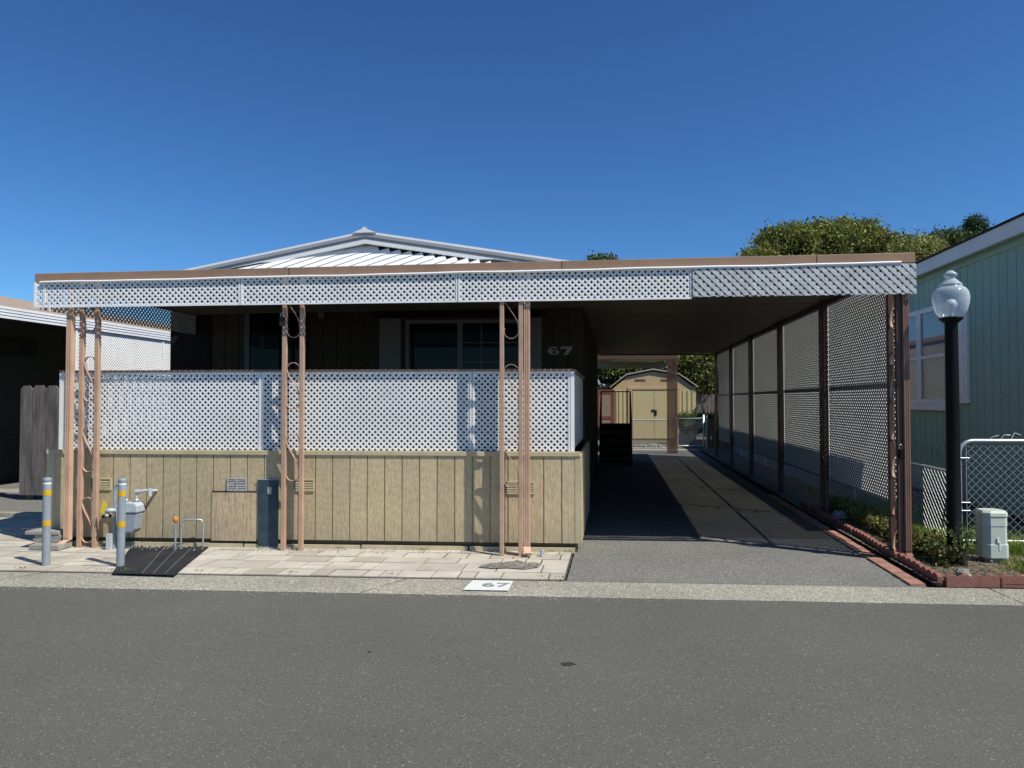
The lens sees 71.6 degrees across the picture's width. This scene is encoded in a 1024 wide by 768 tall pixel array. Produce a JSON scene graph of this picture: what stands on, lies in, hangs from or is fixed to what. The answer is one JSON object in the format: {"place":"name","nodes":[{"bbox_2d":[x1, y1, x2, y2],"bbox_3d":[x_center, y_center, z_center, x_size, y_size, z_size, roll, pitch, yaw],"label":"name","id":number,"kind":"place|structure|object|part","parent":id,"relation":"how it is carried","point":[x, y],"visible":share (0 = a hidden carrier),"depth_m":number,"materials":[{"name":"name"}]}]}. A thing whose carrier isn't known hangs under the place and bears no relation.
{"place":"outdoors","nodes":[
{"label":"outdoors","id":0,"kind":"place"},
{"bbox_2d":[0,489,18,493],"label":"neighbour walkway","id":1,"kind":"structure","parent":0,"point":[9,491],"depth_m":11.67,"materials":[{"name":"grey concrete"}]},
{"bbox_2d":[0,481,42,511],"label":"neighbour driveway","id":2,"kind":"structure","parent":0,"point":[14,503],"depth_m":10.52,"materials":[{"name":"concrete"}]},
{"bbox_2d":[0,511,41,517],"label":"kerb strip","id":3,"kind":"object","parent":2,"relation":"on","point":[4,514],"depth_m":9.13,"materials":[{"name":"concrete"}]},
{"bbox_2d":[19,385,92,499],"bbox_3d":[-6.874,0.893,10.825,1.205,1.745,0.150,0,-1,4],"label":"wooden fence","id":4,"kind":"object","parent":2,"relation":"on","point":[39,420],"visible":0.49,"depth_m":10.77,"materials":[{"name":"grey wood"}]},
{"bbox_2d":[0,296,170,483],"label":"neighbour house","id":5,"kind":"structure","parent":0,"point":[32,347],"depth_m":13.29,"materials":[{"name":"beige"}]},
{"bbox_2d":[0,518,572,580],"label":"paving","id":6,"kind":"structure","parent":0,"point":[15,543],"depth_m":6.60,"materials":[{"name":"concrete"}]},
{"bbox_2d":[41,477,51,565],"bbox_3d":[-4.234,1.250,6.460,0.074,0.797,0.074,0,-1,0],"label":"bollard","id":7,"kind":"object","parent":6,"relation":"on","point":[46,521],"visible":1,"depth_m":6.43,"materials":[{"name":"grey metal"}]},
{"bbox_2d":[29,542,71,549],"bbox_3d":[-4.653,1.631,7.161,0.326,0.046,0.200,0,-1,6],"label":"concrete slab","id":8,"kind":"object","parent":6,"relation":"on","point":[38,546],"depth_m":7.07,"materials":[{"name":"grey concrete"}]},
{"bbox_2d":[33,538,62,542],"bbox_3d":[-4.711,1.589,7.274,0.293,0.040,0.170,0,-1,5],"label":"concrete slab","id":9,"kind":"object","parent":8,"relation":"on","point":[55,540],"depth_m":7.20,"materials":[{"name":"grey concrete"}]},
{"bbox_2d":[35,534,62,538],"bbox_3d":[-4.696,1.549,7.273,0.282,0.036,0.160,0,-1,3],"label":"concrete slab","id":10,"kind":"object","parent":9,"relation":"on","point":[60,536],"depth_m":7.19,"materials":[{"name":"grey concrete"}]},
{"bbox_2d":[25,528,62,534],"bbox_3d":[-4.753,1.512,7.285,0.363,0.035,0.206,0,-1,0],"label":"concrete slab","id":11,"kind":"object","parent":10,"relation":"on","point":[54,531],"depth_m":7.19,"materials":[{"name":"grey concrete"}]},
{"bbox_2d":[96,567,137,570],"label":"grass","id":12,"kind":"structure","parent":6,"relation":"on","point":[115,568],"depth_m":6.20,"materials":[{"name":"green plant"}]},
{"bbox_2d":[116,478,126,566],"bbox_3d":[-3.525,1.249,6.407,0.074,0.797,0.074,1,-1,0],"label":"bollard","id":13,"kind":"object","parent":6,"relation":"on","point":[121,524],"visible":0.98,"depth_m":6.38,"materials":[{"name":"grey metal"}]},
{"bbox_2d":[100,483,157,549],"bbox_3d":[-3.891,1.337,7.177,0.528,0.678,0.185,0,-1,-7],"label":"gas meter","id":14,"kind":"object","parent":6,"relation":"on","point":[135,507],"visible":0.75,"depth_m":7.16,"materials":[{"name":"grey paint"}]},
{"bbox_2d":[112,546,207,574],"bbox_3d":[-3.387,1.642,6.665,0.796,0.002,1.404,0,-1,-10],"label":"ground sheet","id":15,"kind":"object","parent":6,"relation":"on","point":[157,560],"visible":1,"depth_m":6.64,"materials":[{"name":"grey paint"}]},
{"bbox_2d":[173,516,203,548],"bbox_3d":[-3.265,1.504,7.165,0.290,0.345,0.056,0,-1,-19],"label":"pipe hoop","id":16,"kind":"object","parent":6,"relation":"on","point":[175,519],"visible":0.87,"depth_m":7.15,"materials":[{"name":"metal"}]},
{"bbox_2d":[257,479,278,548],"bbox_3d":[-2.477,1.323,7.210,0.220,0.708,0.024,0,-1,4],"label":"utility cabinet","id":17,"kind":"object","parent":6,"relation":"on","point":[268,502],"visible":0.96,"depth_m":7.20,"materials":[{"name":"grey metal"}]},
{"bbox_3d":[-2.476,1.312,7.213,0.210,0.670,0.018,0,-1,4],"label":"door","id":18,"kind":"part","parent":17,"relation":"part of","materials":[{"name":"blue metal"}]},
{"bbox_2d":[46,369,589,553],"bbox_3d":[-1.902,0.795,8.471,5.732,1.825,2.568,0,-1,4],"label":"porch enclosure","id":19,"kind":"object","parent":6,"relation":"on","point":[405,495],"visible":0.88,"depth_m":7.22,"materials":[{"name":"beige wood"}]},
{"bbox_2d":[86,545,559,555],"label":"gravel","id":20,"kind":"structure","parent":6,"relation":"on","point":[284,549],"depth_m":7.09,"materials":[{"name":"grey gravel"}]},
{"bbox_2d":[479,560,540,568],"bbox_3d":[-0.015,1.638,6.445,0.570,0.001,0.357,0,-1,0],"label":"crumbled asphalt patch","id":21,"kind":"object","parent":6,"relation":"on","point":[517,564],"visible":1,"depth_m":6.40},
{"bbox_2d":[0,587,1023,767],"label":"road","id":22,"kind":"structure","parent":0,"point":[110,678],"depth_m":3.83,"materials":[{"name":"grey asphalt"}]},
{"bbox_2d":[0,572,1023,605],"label":"gutter","id":23,"kind":"object","parent":22,"relation":"on","point":[867,594],"visible":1,"depth_m":5.71,"materials":[{"name":"concrete"}]},
{"bbox_2d":[463,580,512,590],"bbox_3d":[-0.190,1.637,5.781,0.383,0.003,0.302,0,-1,4],"label":"painted number plate","id":24,"kind":"object","parent":23,"relation":"on","point":[486,585],"visible":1,"depth_m":5.77,"materials":[{"name":"white paint"}]},
{"bbox_2d":[0,572,1023,603],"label":"gutter joints","id":25,"kind":"object","parent":23,"relation":"on","point":[406,578],"visible":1,"depth_m":5.70,"materials":[{"name":"grey concrete"}]},
{"bbox_2d":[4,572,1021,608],"bbox_3d":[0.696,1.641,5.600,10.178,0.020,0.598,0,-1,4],"label":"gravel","id":26,"kind":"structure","parent":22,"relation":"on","point":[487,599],"depth_m":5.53,"materials":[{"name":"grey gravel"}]},
{"bbox_2d":[560,662,575,665],"bbox_3d":[0.323,1.612,4.088,0.093,0.001,0.062,0,-1,0],"label":"oil stain","id":27,"kind":"object","parent":22,"relation":"on","point":[567,663],"visible":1,"depth_m":4.10,"materials":[{"name":"liquid"}]},
{"bbox_2d":[0,448,1023,588],"bbox_3d":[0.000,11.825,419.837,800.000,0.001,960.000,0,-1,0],"label":"ground","id":28,"kind":"structure","parent":0,"point":[767,491],"depth_m":7.54,"materials":[{"name":"grey concrete"}]},
{"bbox_2d":[169,226,597,489],"bbox_3d":[-1.382,-0.092,13.670,6.532,3.855,9.306,0,-1,8],"label":"mobile home","id":29,"kind":"object","parent":28,"relation":"on","point":[561,338],"visible":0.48,"depth_m":9.77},
{"bbox_2d":[249,313,299,441],"bbox_3d":[-3.308,-0.102,9.904,0.720,1.830,0.013,0,-1,4],"label":"door","id":30,"kind":"structure","parent":29,"relation":"in","point":[265,330],"depth_m":9.91,"materials":[{"name":"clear glass"}]},
{"bbox_2d":[405,319,517,404],"bbox_3d":[-0.660,-0.297,9.717,1.610,1.170,0.035,0,-1,4],"label":"window frame","id":31,"kind":"structure","parent":29,"relation":"in","point":[469,343],"depth_m":9.73,"materials":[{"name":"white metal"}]},
{"bbox_2d":[582,249,619,259],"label":"distant tree","id":32,"kind":"object","parent":28,"relation":"on","point":[599,257],"visible":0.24,"depth_m":41.86,"materials":[{"name":"green plant"}]},
{"bbox_2d":[696,346,738,393],"bbox_3d":[10.476,-0.194,34.374,5.628,5.074,3.827,1,-2,-25],"label":"yard tree","id":33,"kind":"object","parent":28,"relation":"on","point":[708,389],"depth_m":33.12,"materials":[{"name":"green plant"}]},
{"bbox_2d":[696,394,746,436],"bbox_3d":[9.337,1.332,29.839,16.000,1.800,0.034,0,-1,4],"label":"board fence","id":34,"kind":"object","parent":28,"relation":"on","point":[708,400],"visible":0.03,"depth_m":29.91,"materials":[{"name":"grey wood"}]},
{"bbox_2d":[732,216,856,256],"bbox_3d":[13.325,-2.968,33.933,6.096,10.598,6.907,-1,-2,25],"label":"broad tree","id":35,"kind":"object","parent":28,"relation":"on","point":[818,236],"visible":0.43,"depth_m":33.10,"materials":[{"name":"green plant"}]},
{"bbox_2d":[765,494,925,585],"bbox_3d":[3.692,1.698,8.525,0.128,0.024,5.607,0,-1,8],"label":"brick border","id":36,"kind":"object","parent":28,"relation":"on","point":[901,575],"visible":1,"depth_m":7.19,"materials":[{"name":"red brick"}]},
{"bbox_2d":[695,445,1023,583],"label":"garden bed","id":37,"kind":"object","parent":28,"relation":"on","point":[766,477],"visible":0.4,"depth_m":10.94,"materials":[{"name":"soil"}]},
{"bbox_2d":[34,252,916,559],"bbox_3d":[0.358,0.378,13.160,8.629,2.900,13.365,0,-1,8],"label":"carport","id":38,"kind":"object","parent":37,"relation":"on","point":[720,310],"visible":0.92,"depth_m":7.26,"materials":[{"name":"metal"}]},
{"bbox_2d":[279,312,284,325],"bbox_3d":[-2.302,-0.650,7.108,0.044,0.139,0.040,0,-1,4],"label":"lock box","id":39,"kind":"object","parent":38,"relation":"hanging from","point":[281,321],"visible":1,"depth_m":7.09,"materials":[{"name":"black metal"}]},
{"bbox_2d":[898,444,903,458],"bbox_3d":[3.635,0.628,6.636,0.044,0.139,0.040,0,-1,4],"label":"lock box","id":40,"kind":"object","parent":38,"relation":"hanging from","point":[900,453],"visible":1,"depth_m":6.62,"materials":[{"name":"black paint"}]},
{"bbox_2d":[708,419,734,447],"bbox_3d":[6.524,1.538,22.154,0.890,0.910,0.060,0,-1,4],"label":"brown fence","id":41,"kind":"object","parent":37,"relation":"on","point":[711,434],"visible":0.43,"depth_m":22.16,"materials":[{"name":"brown wood"}]},
{"bbox_2d":[800,501,810,509],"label":"scalloped edger","id":42,"kind":"object","parent":37,"relation":"on","point":[804,504],"visible":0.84,"depth_m":9.73,"materials":[{"name":"red concrete"}]},
{"bbox_2d":[810,506,820,513],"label":"scalloped edger","id":43,"kind":"object","parent":37,"relation":"on","point":[813,509],"visible":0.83,"depth_m":9.32,"materials":[{"name":"red concrete"}]},
{"bbox_2d":[817,511,829,520],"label":"scalloped edger","id":44,"kind":"object","parent":37,"relation":"on","point":[823,515],"visible":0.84,"depth_m":8.88,"materials":[{"name":"red concrete"}]},
{"bbox_2d":[828,516,841,526],"bbox_3d":[3.874,1.658,8.513,0.045,0.102,0.420,0,-1,9],"label":"scalloped edger","id":45,"kind":"object","parent":37,"relation":"on","point":[833,520],"visible":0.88,"depth_m":8.50,"materials":[{"name":"red concrete"}]},
{"bbox_2d":[832,510,846,519],"bbox_3d":[4.089,1.639,8.874,0.178,0.133,0.179,0,-1,0],"label":"garden stone","id":46,"kind":"object","parent":37,"relation":"on","point":[839,514],"visible":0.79,"depth_m":8.82,"materials":[{"name":"stone"}]},
{"bbox_2d":[733,426,945,534],"bbox_3d":[5.414,1.283,13.991,0.044,1.120,14.002,0,-1,8],"label":"chain link fence","id":47,"kind":"object","parent":37,"relation":"on","point":[854,490],"visible":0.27,"depth_m":8.80,"materials":[{"name":"metal"}]},
{"bbox_2d":[960,432,1023,542],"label":"chain link gate","id":48,"kind":"structure","parent":47,"relation":"attached to","point":[990,440],"depth_m":7.02,"materials":[{"name":"metal"}]},
{"bbox_2d":[839,522,853,532],"bbox_3d":[3.815,1.648,8.087,0.045,0.102,0.420,0,-1,8],"label":"scalloped edger","id":49,"kind":"object","parent":37,"relation":"on","point":[845,526],"visible":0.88,"depth_m":8.07,"materials":[{"name":"red concrete"}]},
{"bbox_2d":[852,528,868,540],"bbox_3d":[3.760,1.637,7.661,0.045,0.102,0.420,0,-1,9],"label":"scalloped edger","id":50,"kind":"object","parent":37,"relation":"on","point":[858,533],"visible":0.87,"depth_m":7.66,"materials":[{"name":"red concrete"}]},
{"bbox_2d":[865,536,881,552],"bbox_3d":[3.684,1.627,7.237,0.045,0.102,0.420,0,-1,10],"label":"scalloped edger","id":51,"kind":"object","parent":37,"relation":"on","point":[870,540],"visible":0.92,"depth_m":7.20,"materials":[{"name":"red concrete"}]},
{"bbox_2d":[747,212,1023,522],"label":"teal house","id":52,"kind":"structure","parent":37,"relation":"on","point":[987,266],"depth_m":9.57,"materials":[{"name":"teal wood"}]},
{"bbox_2d":[893,310,918,403],"bbox_3d":[6.551,-0.418,11.814,0.037,1.485,1.081,0,-1,8],"label":"window frame","id":53,"kind":"structure","parent":52,"relation":"in","point":[913,316],"depth_m":11.48,"materials":[{"name":"white wood"}]},
{"bbox_2d":[918,302,947,403],"bbox_3d":[6.399,-0.444,10.764,0.037,1.485,1.020,0,-1,8],"label":"window frame","id":54,"kind":"structure","parent":52,"relation":"in","point":[931,347],"depth_m":10.85,"materials":[{"name":"white plastic"}]},
{"bbox_2d":[878,544,898,562],"bbox_3d":[3.617,1.617,6.813,0.045,0.102,0.420,0,-1,8],"label":"scalloped edger","id":55,"kind":"object","parent":37,"relation":"on","point":[889,551],"visible":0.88,"depth_m":6.76,"materials":[{"name":"red concrete"}]},
{"bbox_2d":[829,495,968,568],"bbox_3d":[4.191,1.580,8.002,0.473,0.242,3.659,0,-1,8],"label":"ground cover","id":56,"kind":"object","parent":37,"relation":"on","point":[868,520],"visible":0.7,"depth_m":7.78,"materials":[{"name":"green plant"}]},
{"bbox_2d":[897,553,920,572],"bbox_3d":[3.571,1.606,6.386,0.045,0.102,0.420,0,-1,7],"label":"scalloped edger","id":57,"kind":"object","parent":37,"relation":"on","point":[907,560],"visible":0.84,"depth_m":6.37,"materials":[{"name":"red concrete"}]},
{"bbox_2d":[912,529,942,553],"bbox_3d":[3.959,1.496,6.764,0.437,0.286,0.360,0,-1,0],"label":"weed clump","id":58,"kind":"object","parent":37,"relation":"on","point":[919,538],"visible":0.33,"depth_m":6.73,"materials":[{"name":"green plant"}]},
{"bbox_2d":[916,564,942,586],"bbox_3d":[3.501,1.596,5.961,0.045,0.102,0.420,0,-1,8],"label":"scalloped edger","id":59,"kind":"object","parent":37,"relation":"on","point":[927,571],"visible":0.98,"depth_m":5.90,"materials":[{"name":"red concrete"}]},
{"bbox_2d":[914,535,951,560],"bbox_3d":[3.867,1.497,6.468,0.329,0.267,0.241,1,-2,-32],"label":"rose bush","id":60,"kind":"object","parent":37,"relation":"on","point":[935,545],"visible":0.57,"depth_m":6.45,"materials":[{"name":"green plant"}]},
{"bbox_2d":[869,530,1023,578],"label":"leaf litter","id":61,"kind":"object","parent":37,"relation":"on","point":[999,563],"visible":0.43,"depth_m":6.27,"materials":[{"name":"plant"}]},
{"bbox_2d":[931,270,969,563],"bbox_3d":[4.030,0.292,6.495,0.306,2.675,0.306,0,-1,0],"label":"street lamp","id":62,"kind":"object","parent":37,"relation":"on","point":[951,321],"visible":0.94,"depth_m":6.45,"materials":[{"name":"black metal"}]},
{"bbox_2d":[945,520,976,566],"bbox_3d":[4.002,1.421,6.322,0.250,0.412,0.397,-1,-2,35],"label":"rose bush","id":63,"kind":"object","parent":37,"relation":"on","point":[964,547],"visible":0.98,"depth_m":6.32,"materials":[{"name":"green plant"}]},
{"bbox_2d":[955,568,971,575],"bbox_3d":[3.783,1.588,5.966,0.110,0.090,0.122,1,-2,-26],"label":"garden stone","id":64,"kind":"object","parent":37,"relation":"on","point":[963,570],"visible":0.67,"depth_m":5.94,"materials":[{"name":"white stone"}]},
{"bbox_2d":[944,574,999,587],"bbox_3d":[3.716,1.590,5.737,0.420,0.102,0.045,0,-1,3],"label":"scalloped edger","id":65,"kind":"object","parent":37,"relation":"on","point":[973,581],"visible":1,"depth_m":5.72,"materials":[{"name":"red concrete"}]},
{"bbox_2d":[974,508,1008,562],"bbox_3d":[4.411,1.408,6.534,0.235,0.505,0.229,0,-1,0],"label":"utility pedestal","id":66,"kind":"object","parent":37,"relation":"on","point":[991,535],"visible":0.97,"depth_m":6.45,"materials":[{"name":"grey plastic"}]},
{"bbox_2d":[999,574,1023,587],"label":"scalloped edger","id":67,"kind":"object","parent":37,"relation":"on","point":[1008,581],"visible":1,"depth_m":5.70,"materials":[{"name":"red concrete"}]},
{"bbox_2d":[1000,551,1023,572],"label":"grass","id":68,"kind":"structure","parent":37,"relation":"on","point":[1018,567],"depth_m":6.36,"materials":[{"name":"green plant"}]},
{"bbox_2d":[825,210,917,253],"bbox_3d":[18.269,-3.144,36.104,7.718,11.055,7.381,0,-1,0],"label":"broad tree","id":69,"kind":"object","parent":28,"relation":"on","point":[868,237],"visible":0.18,"depth_m":34.82,"materials":[{"name":"green plant"}]},
{"bbox_2d":[880,228,953,261],"bbox_3d":[17.837,-2.317,30.998,4.231,9.152,4.008,0,-1,0],"label":"yellow green tree","id":70,"kind":"object","parent":28,"relation":"on","point":[925,247],"visible":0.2,"depth_m":30.57,"materials":[{"name":"green plant"}]},
{"bbox_2d":[917,225,980,246],"bbox_3d":[22.993,-3.054,37.199,4.695,10.931,4.614,0,-1,0],"label":"dark tree","id":71,"kind":"object","parent":28,"relation":"on","point":[957,237],"visible":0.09,"depth_m":36.21,"materials":[{"name":"green plant"}]},
{"bbox_2d":[957,212,995,234],"bbox_3d":[26.195,-3.615,40.029,2.108,12.190,2.344,0,-1,0],"label":"conifer","id":72,"kind":"object","parent":28,"relation":"on","point":[976,222],"visible":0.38,"depth_m":39.93,"materials":[{"name":"green plant"}]},
{"bbox_2d":[0,0,1023,324],"label":"sky","id":73,"kind":"structure","parent":0,"point":[136,135],"materials":[{"name":"blue"}]},
{"bbox_2d":[598,437,705,448],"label":"yard","id":74,"kind":"structure","parent":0,"point":[696,442],"depth_m":25.21,"materials":[{"name":"grey concrete"}]},
{"bbox_2d":[598,390,614,436],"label":"red screen gate","id":75,"kind":"structure","parent":74,"relation":"on","point":[608,407],"depth_m":24.01,"materials":[{"name":"paint"}]},
{"bbox_2d":[598,361,663,389],"bbox_3d":[4.665,-0.145,30.972,5.215,4.809,3.496,0,-1,0],"label":"yard tree","id":76,"kind":"object","parent":74,"relation":"on","point":[608,377],"visible":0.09,"depth_m":30.22,"materials":[{"name":"green plant"}]},
{"bbox_2d":[610,369,697,440],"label":"garden shed","id":77,"kind":"structure","parent":74,"relation":"on","point":[647,388],"depth_m":26.87,"materials":[{"name":"yellow wood"}]},
{"bbox_2d":[633,390,653,437],"bbox_3d":[4.976,1.144,26.880,0.785,1.830,0.048,0,-1,4],"label":"door","id":78,"kind":"structure","parent":77,"relation":"in","point":[643,400],"depth_m":26.88,"materials":[{"name":"beige wood"}]},
{"bbox_2d":[654,390,674,438],"bbox_3d":[5.774,1.143,26.825,0.785,1.830,0.048,0,-1,4],"label":"door","id":79,"kind":"structure","parent":77,"relation":"in","point":[660,396],"depth_m":26.83,"materials":[{"name":"beige wood"}]},
{"bbox_2d":[671,410,718,436],"bbox_3d":[6.642,1.411,24.996,2.042,1.055,1.258,0,-1,-16],"label":"hedge","id":80,"kind":"object","parent":74,"relation":"on","point":[697,425],"visible":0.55,"depth_m":24.76,"materials":[{"name":"green plant"}]},
{"bbox_2d":[654,349,740,436],"bbox_3d":[8.089,-0.142,30.490,4.972,4.778,4.192,0,-1,0],"label":"yard tree","id":81,"kind":"object","parent":74,"relation":"on","point":[698,370],"visible":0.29,"depth_m":29.36,"materials":[{"name":"green plant"}]},
{"bbox_2d":[632,448,701,450],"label":"slab","id":82,"kind":"structure","parent":0,"point":[643,449],"depth_m":21.86,"materials":[{"name":"grey concrete"}]},
{"bbox_2d":[632,415,707,448],"bbox_3d":[4.897,1.498,22.144,2.380,1.090,0.082,0,-1,4],"label":"chain fence","id":83,"kind":"object","parent":82,"relation":"on","point":[654,420],"visible":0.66,"depth_m":22.14,"materials":[{"name":"metal"}]},
{"bbox_2d":[584,451,834,538],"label":"driveway","id":84,"kind":"structure","parent":0,"point":[679,494],"depth_m":10.29,"materials":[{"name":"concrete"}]},
{"bbox_2d":[599,391,632,464],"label":"entry steps","id":85,"kind":"structure","parent":84,"relation":"on","point":[615,444],"depth_m":17.21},
{"bbox_2d":[598,355,677,453],"bbox_3d":[3.768,0.585,21.800,2.301,2.900,2.855,0,-1,7],"label":"awning","id":86,"kind":"object","parent":84,"relation":"on","point":[644,361],"visible":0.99,"depth_m":20.42,"materials":[{"name":"metal"}]},
{"bbox_2d":[567,451,925,586],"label":"driveway","id":87,"kind":"structure","parent":0,"point":[762,561],"depth_m":6.60,"materials":[{"name":"concrete"}]},
{"bbox_2d":[785,477,1023,554],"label":"grass","id":88,"kind":"structure","parent":0,"point":[1014,547],"depth_m":8.23,"materials":[{"name":"green plant"}]}
]}

